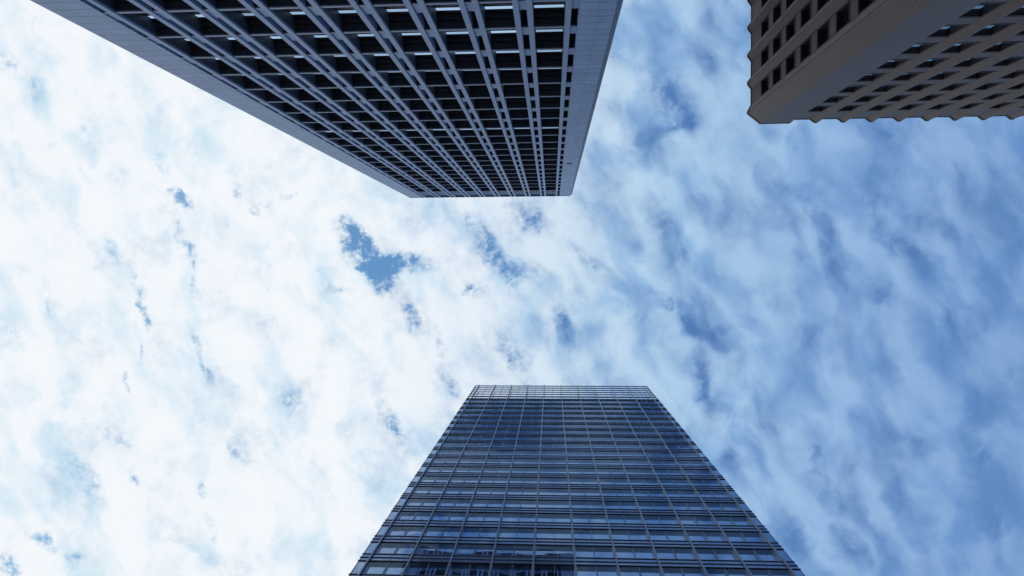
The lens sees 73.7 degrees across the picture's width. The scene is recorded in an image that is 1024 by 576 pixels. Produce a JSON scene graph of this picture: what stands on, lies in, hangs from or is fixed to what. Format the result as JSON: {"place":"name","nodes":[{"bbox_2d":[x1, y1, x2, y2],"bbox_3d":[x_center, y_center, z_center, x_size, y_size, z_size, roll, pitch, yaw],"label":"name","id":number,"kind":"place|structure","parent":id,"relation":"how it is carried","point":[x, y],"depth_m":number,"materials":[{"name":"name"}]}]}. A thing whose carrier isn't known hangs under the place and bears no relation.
{"place":"outdoors","nodes":[
{"label":"outdoors","id":0,"kind":"place"},
{"bbox_2d":[31,0,622,197],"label":"office tower","id":1,"kind":"structure","parent":0,"point":[445,98],"depth_m":54.29,"materials":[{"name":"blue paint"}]},
{"bbox_2d":[335,7,358,15],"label":"window","id":2,"kind":"structure","parent":1,"relation":"in","point":[347,11],"depth_m":43.98,"materials":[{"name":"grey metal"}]},
{"bbox_2d":[384,6,409,14],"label":"window","id":3,"kind":"structure","parent":1,"relation":"in","point":[392,10],"depth_m":43.85,"materials":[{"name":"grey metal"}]},
{"bbox_2d":[433,4,460,13],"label":"window","id":4,"kind":"structure","parent":1,"relation":"in","point":[440,9],"depth_m":43.71,"materials":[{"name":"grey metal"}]},
{"bbox_2d":[445,30,468,36],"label":"window","id":5,"kind":"structure","parent":1,"relation":"in","point":[449,33],"depth_m":48.13,"materials":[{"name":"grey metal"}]},
{"bbox_2d":[483,3,512,11],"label":"window","id":6,"kind":"structure","parent":1,"relation":"in","point":[491,7],"depth_m":43.43,"materials":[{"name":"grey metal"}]},
{"bbox_2d":[490,29,516,35],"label":"window","id":7,"kind":"structure","parent":1,"relation":"in","point":[507,31],"depth_m":47.97,"materials":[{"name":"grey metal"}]},
{"bbox_2d":[535,28,562,34],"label":"window","id":8,"kind":"structure","parent":1,"relation":"in","point":[546,30],"depth_m":47.81,"materials":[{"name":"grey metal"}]},
{"bbox_2d":[534,1,564,10],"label":"window","id":9,"kind":"structure","parent":1,"relation":"in","point":[538,6],"depth_m":43.31,"materials":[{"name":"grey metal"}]},
{"bbox_2d":[0,0,1023,575],"label":"sky","id":10,"kind":"structure","parent":0,"point":[229,347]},
{"bbox_2d":[349,385,804,575],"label":"glass tower","id":11,"kind":"structure","parent":0,"point":[543,485],"depth_m":64.57,"materials":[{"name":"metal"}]},
{"bbox_2d":[362,561,406,573],"bbox_3d":[-9.324,20.713,50.255,2.985,2.255,0.206,0,-89,3],"label":"window","id":12,"kind":"structure","parent":11,"relation":"in","point":[373,567],"depth_m":50.64,"materials":[{"name":"glass"}]},
{"bbox_2d":[375,542,416,553],"bbox_3d":[-9.117,20.626,53.833,2.985,2.255,0.206,0,-89,3],"label":"window","id":13,"kind":"structure","parent":11,"relation":"in","point":[385,547],"depth_m":54.29,"materials":[{"name":"glass"}]},
{"bbox_2d":[386,526,424,535],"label":"window","id":14,"kind":"structure","parent":11,"relation":"in","point":[394,530],"depth_m":58.00,"materials":[{"name":"glass"}]},
{"bbox_2d":[396,511,431,519],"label":"window","id":15,"kind":"structure","parent":11,"relation":"in","point":[403,515],"depth_m":61.61,"materials":[{"name":"glass"}]},
{"bbox_2d":[405,498,437,505],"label":"window","id":16,"kind":"structure","parent":11,"relation":"in","point":[411,501],"depth_m":65.10,"materials":[{"name":"glass"}]},
{"bbox_2d":[405,562,448,574],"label":"window","id":17,"kind":"structure","parent":11,"relation":"in","point":[414,568],"depth_m":50.58,"materials":[{"name":"glass"}]},
{"bbox_2d":[413,486,443,492],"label":"window","id":18,"kind":"structure","parent":11,"relation":"in","point":[418,489],"depth_m":68.68,"materials":[{"name":"glass"}]},
{"bbox_2d":[414,543,454,554],"bbox_3d":[-6.017,20.615,53.653,2.985,2.255,0.206,0,-89,3],"label":"window","id":19,"kind":"structure","parent":11,"relation":"in","point":[423,548],"depth_m":54.23,"materials":[{"name":"glass"}]},
{"bbox_2d":[419,476,449,481],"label":"window","id":20,"kind":"structure","parent":11,"relation":"in","point":[425,478],"depth_m":72.31,"materials":[{"name":"glass"}]},
{"bbox_2d":[426,466,453,471],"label":"window","id":21,"kind":"structure","parent":11,"relation":"in","point":[431,468],"depth_m":75.95,"materials":[{"name":"glass"}]},
{"bbox_2d":[423,526,460,535],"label":"window","id":22,"kind":"structure","parent":11,"relation":"in","point":[430,531],"depth_m":57.79,"materials":[{"name":"glass"}]},
{"bbox_2d":[431,512,466,520],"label":"window","id":23,"kind":"structure","parent":11,"relation":"in","point":[460,516],"depth_m":61.34,"materials":[{"name":"glass"}]},
{"bbox_2d":[438,499,470,505],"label":"window","id":24,"kind":"structure","parent":11,"relation":"in","point":[443,502],"depth_m":65.04,"materials":[{"name":"glass"}]},
{"bbox_2d":[444,487,474,493],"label":"window","id":25,"kind":"structure","parent":11,"relation":"in","point":[450,490],"depth_m":68.61,"materials":[{"name":"glass"}]},
{"bbox_2d":[449,476,478,482],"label":"window","id":26,"kind":"structure","parent":11,"relation":"in","point":[454,478],"depth_m":72.25,"materials":[{"name":"glass"}]},
{"bbox_2d":[454,467,481,471],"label":"window","id":27,"kind":"structure","parent":11,"relation":"in","point":[458,469],"depth_m":75.87,"materials":[{"name":"glass"}]},
{"bbox_2d":[447,563,489,575],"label":"window","id":28,"kind":"structure","parent":11,"relation":"in","point":[457,569],"depth_m":50.38,"materials":[{"name":"glass"}]},
{"bbox_2d":[454,544,494,554],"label":"window","id":29,"kind":"structure","parent":11,"relation":"in","point":[461,549],"depth_m":54.00,"materials":[{"name":"glass"}]},
{"bbox_2d":[460,527,497,536],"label":"window","id":30,"kind":"structure","parent":11,"relation":"in","point":[467,531],"depth_m":57.54,"materials":[{"name":"glass"}]},
{"bbox_2d":[466,512,500,520],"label":"window","id":31,"kind":"structure","parent":11,"relation":"in","point":[472,516],"depth_m":61.26,"materials":[{"name":"glass"}]},
{"bbox_2d":[471,499,503,506],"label":"window","id":32,"kind":"structure","parent":11,"relation":"in","point":[476,502],"depth_m":64.74,"materials":[{"name":"glass"}]},
{"bbox_2d":[475,487,505,493],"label":"window","id":33,"kind":"structure","parent":11,"relation":"in","point":[480,490],"depth_m":68.55,"materials":[{"name":"glass"}]},
{"bbox_2d":[479,477,507,482],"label":"window","id":34,"kind":"structure","parent":11,"relation":"in","point":[483,479],"depth_m":71.85,"materials":[{"name":"glass"}]},
{"bbox_2d":[483,467,510,472],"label":"window","id":35,"kind":"structure","parent":11,"relation":"in","point":[486,469],"depth_m":75.82,"materials":[{"name":"glass"}]},
{"bbox_2d":[490,564,531,575],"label":"window","id":36,"kind":"structure","parent":11,"relation":"in","point":[497,569],"depth_m":50.20,"materials":[{"name":"glass"}]},
{"bbox_2d":[494,544,533,555],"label":"window","id":37,"kind":"structure","parent":11,"relation":"in","point":[504,550],"depth_m":53.78,"materials":[{"name":"glass"}]},
{"bbox_2d":[498,528,534,537],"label":"window","id":38,"kind":"structure","parent":11,"relation":"in","point":[503,532],"depth_m":57.47,"materials":[{"name":"glass"}]},
{"bbox_2d":[501,513,535,521],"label":"window","id":39,"kind":"structure","parent":11,"relation":"in","point":[524,517],"depth_m":61.00,"materials":[{"name":"glass"}]},
{"bbox_2d":[504,500,536,506],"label":"window","id":40,"kind":"structure","parent":11,"relation":"in","point":[508,503],"depth_m":64.66,"materials":[{"name":"glass"}]},
{"bbox_2d":[507,488,536,494],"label":"window","id":41,"kind":"structure","parent":11,"relation":"in","point":[522,491],"depth_m":68.21,"materials":[{"name":"glass"}]},
{"bbox_2d":[509,477,537,482],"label":"window","id":42,"kind":"structure","parent":11,"relation":"in","point":[512,479],"depth_m":71.82,"materials":[{"name":"glass"}]},
{"bbox_2d":[511,467,538,472],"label":"window","id":43,"kind":"structure","parent":11,"relation":"in","point":[514,469],"depth_m":75.41,"materials":[{"name":"glass"}]},
{"bbox_2d":[538,488,568,494],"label":"window","id":44,"kind":"structure","parent":11,"relation":"in","point":[542,491],"depth_m":68.15,"materials":[{"name":"glass"}]},
{"bbox_2d":[539,477,567,483],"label":"window","id":45,"kind":"structure","parent":11,"relation":"in","point":[553,480],"depth_m":71.73,"materials":[{"name":"glass"}]},
{"bbox_2d":[540,468,566,472],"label":"window","id":46,"kind":"structure","parent":11,"relation":"in","point":[542,470],"depth_m":75.34,"materials":[{"name":"glass"}]},
{"bbox_2d":[536,528,571,537],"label":"window","id":47,"kind":"structure","parent":11,"relation":"in","point":[540,532],"depth_m":57.23,"materials":[{"name":"glass"}]},
{"bbox_2d":[537,513,570,521],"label":"window","id":48,"kind":"structure","parent":11,"relation":"in","point":[541,517],"depth_m":60.94,"materials":[{"name":"glass"}]},
{"bbox_2d":[538,500,569,507],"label":"window","id":49,"kind":"structure","parent":11,"relation":"in","point":[541,503],"depth_m":64.38,"materials":[{"name":"glass"}]},
{"bbox_2d":[534,564,574,575],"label":"window","id":50,"kind":"structure","parent":11,"relation":"in","point":[539,570],"depth_m":50.14,"materials":[{"name":"glass"}]},
{"bbox_2d":[535,545,573,556],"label":"window","id":51,"kind":"structure","parent":11,"relation":"in","point":[540,550],"depth_m":53.57,"materials":[{"name":"glass"}]},
{"bbox_2d":[442,400,691,448],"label":"window","id":52,"kind":"structure","parent":11,"relation":"in","point":[558,445],"depth_m":96.55,"materials":[{"name":"glass"}]},
{"bbox_2d":[568,468,595,473],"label":"window","id":53,"kind":"structure","parent":11,"relation":"in","point":[570,470],"depth_m":75.26,"materials":[{"name":"glass"}]},
{"bbox_2d":[569,478,597,483],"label":"window","id":54,"kind":"structure","parent":11,"relation":"in","point":[571,480],"depth_m":71.36,"materials":[{"name":"glass"}]},
{"bbox_2d":[570,489,600,495],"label":"window","id":55,"kind":"structure","parent":11,"relation":"in","point":[594,492],"depth_m":67.81,"materials":[{"name":"glass"}]},
{"bbox_2d":[571,500,603,507],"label":"window","id":56,"kind":"structure","parent":11,"relation":"in","point":[574,504],"depth_m":64.30,"materials":[{"name":"glass"}]},
{"bbox_2d":[572,514,606,522],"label":"window","id":57,"kind":"structure","parent":11,"relation":"in","point":[586,518],"depth_m":60.67,"materials":[{"name":"glass"}]},
{"bbox_2d":[573,529,610,538],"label":"window","id":58,"kind":"structure","parent":11,"relation":"in","point":[578,533],"depth_m":56.98,"materials":[{"name":"glass"}]},
{"bbox_2d":[575,546,614,557],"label":"window","id":59,"kind":"structure","parent":11,"relation":"in","point":[580,551],"depth_m":53.50,"materials":[{"name":"glass"}]},
{"bbox_2d":[576,565,618,575],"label":"window","id":60,"kind":"structure","parent":11,"relation":"in","point":[582,570],"depth_m":50.05,"materials":[{"name":"glass"}]},
{"bbox_2d":[597,468,624,473],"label":"window","id":61,"kind":"structure","parent":11,"relation":"in","point":[599,470],"depth_m":74.88,"materials":[{"name":"glass"}]},
{"bbox_2d":[599,478,628,483],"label":"window","id":62,"kind":"structure","parent":11,"relation":"in","point":[602,480],"depth_m":71.31,"materials":[{"name":"glass"}]},
{"bbox_2d":[601,489,632,495],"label":"window","id":63,"kind":"structure","parent":11,"relation":"in","point":[605,492],"depth_m":67.75,"materials":[{"name":"glass"}]},
{"bbox_2d":[604,501,637,508],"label":"window","id":64,"kind":"structure","parent":11,"relation":"in","point":[608,504],"depth_m":64.00,"materials":[{"name":"glass"}]},
{"bbox_2d":[607,514,642,522],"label":"window","id":65,"kind":"structure","parent":11,"relation":"in","point":[612,518],"depth_m":60.39,"materials":[{"name":"glass"}]},
{"bbox_2d":[610,529,648,539],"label":"window","id":66,"kind":"structure","parent":11,"relation":"in","point":[616,534],"depth_m":56.91,"materials":[{"name":"glass"}]},
{"bbox_2d":[615,547,655,557],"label":"window","id":67,"kind":"structure","parent":11,"relation":"in","point":[621,552],"depth_m":53.28,"materials":[{"name":"glass"}]},
{"bbox_2d":[625,469,653,473],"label":"window","id":68,"kind":"structure","parent":11,"relation":"in","point":[629,471],"depth_m":74.80,"materials":[{"name":"glass"}]},
{"bbox_2d":[619,566,661,575],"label":"window","id":69,"kind":"structure","parent":11,"relation":"in","point":[624,570],"depth_m":49.92,"materials":[{"name":"glass"}]},
{"bbox_2d":[629,478,659,484],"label":"window","id":70,"kind":"structure","parent":11,"relation":"in","point":[633,481],"depth_m":70.93,"materials":[{"name":"glass"}]},
{"bbox_2d":[633,489,665,496],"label":"window","id":71,"kind":"structure","parent":11,"relation":"in","point":[638,492],"depth_m":67.63,"materials":[{"name":"glass"}]},
{"bbox_2d":[637,501,671,508],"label":"window","id":72,"kind":"structure","parent":11,"relation":"in","point":[643,505],"depth_m":63.94,"materials":[{"name":"glass"}]},
{"bbox_2d":[642,515,679,523],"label":"window","id":73,"kind":"structure","parent":11,"relation":"in","point":[649,519],"depth_m":60.31,"materials":[{"name":"glass"}]},
{"bbox_2d":[648,530,687,539],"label":"window","id":74,"kind":"structure","parent":11,"relation":"in","point":[654,534],"depth_m":56.67,"materials":[{"name":"glass"}]},
{"bbox_2d":[654,469,683,474],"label":"window","id":75,"kind":"structure","parent":11,"relation":"in","point":[658,471],"depth_m":74.42,"materials":[{"name":"glass"}]},
{"bbox_2d":[659,479,689,484],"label":"window","id":76,"kind":"structure","parent":11,"relation":"in","point":[663,481],"depth_m":70.88,"materials":[{"name":"glass"}]},
{"bbox_2d":[654,547,696,558],"bbox_3d":[12.582,20.548,52.576,2.985,2.255,0.206,0,-89,3],"label":"window","id":77,"kind":"structure","parent":11,"relation":"in","point":[662,553],"depth_m":53.06,"materials":[{"name":"glass"}]},
{"bbox_2d":[665,490,697,496],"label":"window","id":78,"kind":"structure","parent":11,"relation":"in","point":[670,493],"depth_m":67.33,"materials":[{"name":"glass"}]},
{"bbox_2d":[662,567,705,575],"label":"window","id":79,"kind":"structure","parent":11,"relation":"in","point":[668,571],"depth_m":49.87,"materials":[{"name":"glass"}]},
{"bbox_2d":[671,502,706,509],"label":"window","id":80,"kind":"structure","parent":11,"relation":"in","point":[677,505],"depth_m":63.64,"materials":[{"name":"glass"}]},
{"bbox_2d":[678,515,715,524],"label":"window","id":81,"kind":"structure","parent":11,"relation":"in","point":[708,520],"depth_m":60.05,"materials":[{"name":"glass"}]},
{"bbox_2d":[683,469,712,474],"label":"window","id":82,"kind":"structure","parent":11,"relation":"in","point":[687,471],"depth_m":74.33,"materials":[{"name":"glass"}]},
{"bbox_2d":[689,479,721,485],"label":"window","id":83,"kind":"structure","parent":11,"relation":"in","point":[708,482],"depth_m":70.81,"materials":[{"name":"glass"}]},
{"bbox_2d":[686,531,726,540],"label":"window","id":84,"kind":"structure","parent":11,"relation":"in","point":[693,535],"depth_m":56.43,"materials":[{"name":"glass"}]},
{"bbox_2d":[697,490,730,496],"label":"window","id":85,"kind":"structure","parent":11,"relation":"in","point":[703,493],"depth_m":67.29,"materials":[{"name":"glass"}]},
{"bbox_2d":[695,548,738,559],"bbox_3d":[15.682,20.536,52.397,2.985,2.255,0.206,0,-89,3],"label":"window","id":86,"kind":"structure","parent":11,"relation":"in","point":[704,553],"depth_m":52.84,"materials":[{"name":"glass"}]},
{"bbox_2d":[705,502,741,510],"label":"window","id":87,"kind":"structure","parent":11,"relation":"in","point":[712,506],"depth_m":63.56,"materials":[{"name":"glass"}]},
{"bbox_2d":[705,568,749,575],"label":"window","id":88,"kind":"structure","parent":11,"relation":"in","point":[711,571],"depth_m":49.68,"materials":[{"name":"glass"}]},
{"bbox_2d":[714,516,752,524],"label":"window","id":89,"kind":"structure","parent":11,"relation":"in","point":[722,520],"depth_m":59.99,"materials":[{"name":"glass"}]},
{"bbox_2d":[724,531,765,541],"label":"window","id":90,"kind":"structure","parent":11,"relation":"in","point":[732,536],"depth_m":56.32,"materials":[{"name":"glass"}]},
{"bbox_2d":[736,549,780,560],"bbox_3d":[18.781,20.525,52.217,2.985,2.255,0.206,0,-89,3],"label":"window","id":91,"kind":"structure","parent":11,"relation":"in","point":[746,554],"depth_m":52.68,"materials":[{"name":"glass"}]},
{"bbox_2d":[749,569,792,575],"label":"window","id":92,"kind":"structure","parent":11,"relation":"in","point":[755,572],"depth_m":49.63,"materials":[{"name":"glass"}]},
{"bbox_2d":[747,0,1023,123],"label":"tiled tower","id":93,"kind":"structure","parent":0,"point":[817,61],"depth_m":61.05,"materials":[{"name":"grey concrete"}]},
{"bbox_2d":[773,0,780,24],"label":"window","id":94,"kind":"structure","parent":93,"relation":"in","point":[777,9],"depth_m":70.89,"materials":[{"name":"glass"}]},
{"bbox_2d":[773,31,780,55],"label":"window","id":95,"kind":"structure","parent":93,"relation":"in","point":[777,40],"depth_m":70.96,"materials":[{"name":"glass"}]},
{"bbox_2d":[773,62,780,85],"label":"window","id":96,"kind":"structure","parent":93,"relation":"in","point":[776,71],"depth_m":71.05,"materials":[{"name":"glass"}]},
{"bbox_2d":[786,16,794,42],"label":"window","id":97,"kind":"structure","parent":93,"relation":"in","point":[790,27],"depth_m":67.01,"materials":[{"name":"glass"}]},
{"bbox_2d":[786,50,794,75],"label":"window","id":98,"kind":"structure","parent":93,"relation":"in","point":[790,60],"depth_m":67.07,"materials":[{"name":"glass"}]},
{"bbox_2d":[800,35,810,63],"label":"window","id":99,"kind":"structure","parent":93,"relation":"in","point":[806,45],"depth_m":63.07,"materials":[{"name":"glass"}]},
{"bbox_2d":[801,0,810,27],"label":"window","id":100,"kind":"structure","parent":93,"relation":"in","point":[806,10],"depth_m":63.02,"materials":[{"name":"glass"}]},
{"bbox_2d":[817,19,829,49],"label":"window","id":101,"kind":"structure","parent":93,"relation":"in","point":[822,32],"depth_m":59.13,"materials":[{"name":"glass"}]},
{"bbox_2d":[836,0,849,33],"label":"window","id":102,"kind":"structure","parent":93,"relation":"in","point":[843,14],"depth_m":55.10,"materials":[{"name":"glass"}]},
{"bbox_2d":[858,0,873,14],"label":"window","id":103,"kind":"structure","parent":93,"relation":"in","point":[863,5],"depth_m":51.25,"materials":[{"name":"glass"}]},
{"bbox_2d":[857,73,886,80],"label":"window","id":104,"kind":"structure","parent":93,"relation":"in","point":[869,77],"depth_m":62.84,"materials":[{"name":"glass"}]},
{"bbox_2d":[877,59,910,68],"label":"window","id":105,"kind":"structure","parent":93,"relation":"in","point":[891,63],"depth_m":58.87,"materials":[{"name":"glass"}]},
{"bbox_2d":[891,72,923,80],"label":"window","id":106,"kind":"structure","parent":93,"relation":"in","point":[906,76],"depth_m":62.66,"materials":[{"name":"glass"}]},
{"bbox_2d":[901,43,937,53],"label":"window","id":107,"kind":"structure","parent":93,"relation":"in","point":[917,48],"depth_m":54.89,"materials":[{"name":"glass"}]},
{"bbox_2d":[914,58,949,67],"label":"window","id":108,"kind":"structure","parent":93,"relation":"in","point":[930,63],"depth_m":58.67,"materials":[{"name":"glass"}]},
{"bbox_2d":[927,72,957,79],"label":"window","id":109,"kind":"structure","parent":93,"relation":"in","point":[943,75],"depth_m":62.47,"materials":[{"name":"glass"}]},
{"bbox_2d":[928,25,968,36],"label":"window","id":110,"kind":"structure","parent":93,"relation":"in","point":[946,31],"depth_m":50.83,"materials":[{"name":"glass"}]},
{"bbox_2d":[941,42,979,52],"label":"window","id":111,"kind":"structure","parent":93,"relation":"in","point":[959,47],"depth_m":54.64,"materials":[{"name":"glass"}]},
{"bbox_2d":[953,58,986,66],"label":"window","id":112,"kind":"structure","parent":93,"relation":"in","point":[969,62],"depth_m":58.39,"materials":[{"name":"glass"}]},
{"bbox_2d":[958,3,1005,17],"bbox_3d":[31.483,-18.950,45.870,1.730,2.610,0.705,0,-89,3],"label":"window","id":113,"kind":"structure","parent":93,"relation":"in","point":[982,9],"depth_m":46.77,"materials":[{"name":"glass"}]},
{"bbox_2d":[971,23,1015,35],"bbox_3d":[34.841,-19.057,49.651,1.730,2.610,0.705,0,-89,3],"label":"window","id":114,"kind":"structure","parent":93,"relation":"in","point":[992,29],"depth_m":50.55,"materials":[{"name":"glass"}]},
{"bbox_2d":[982,41,1022,51],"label":"window","id":115,"kind":"structure","parent":93,"relation":"in","point":[1001,46],"depth_m":54.37,"materials":[{"name":"glass"}]},
{"bbox_2d":[992,57,1023,65],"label":"window","id":116,"kind":"structure","parent":93,"relation":"in","point":[1010,60],"depth_m":58.17,"materials":[{"name":"glass"}]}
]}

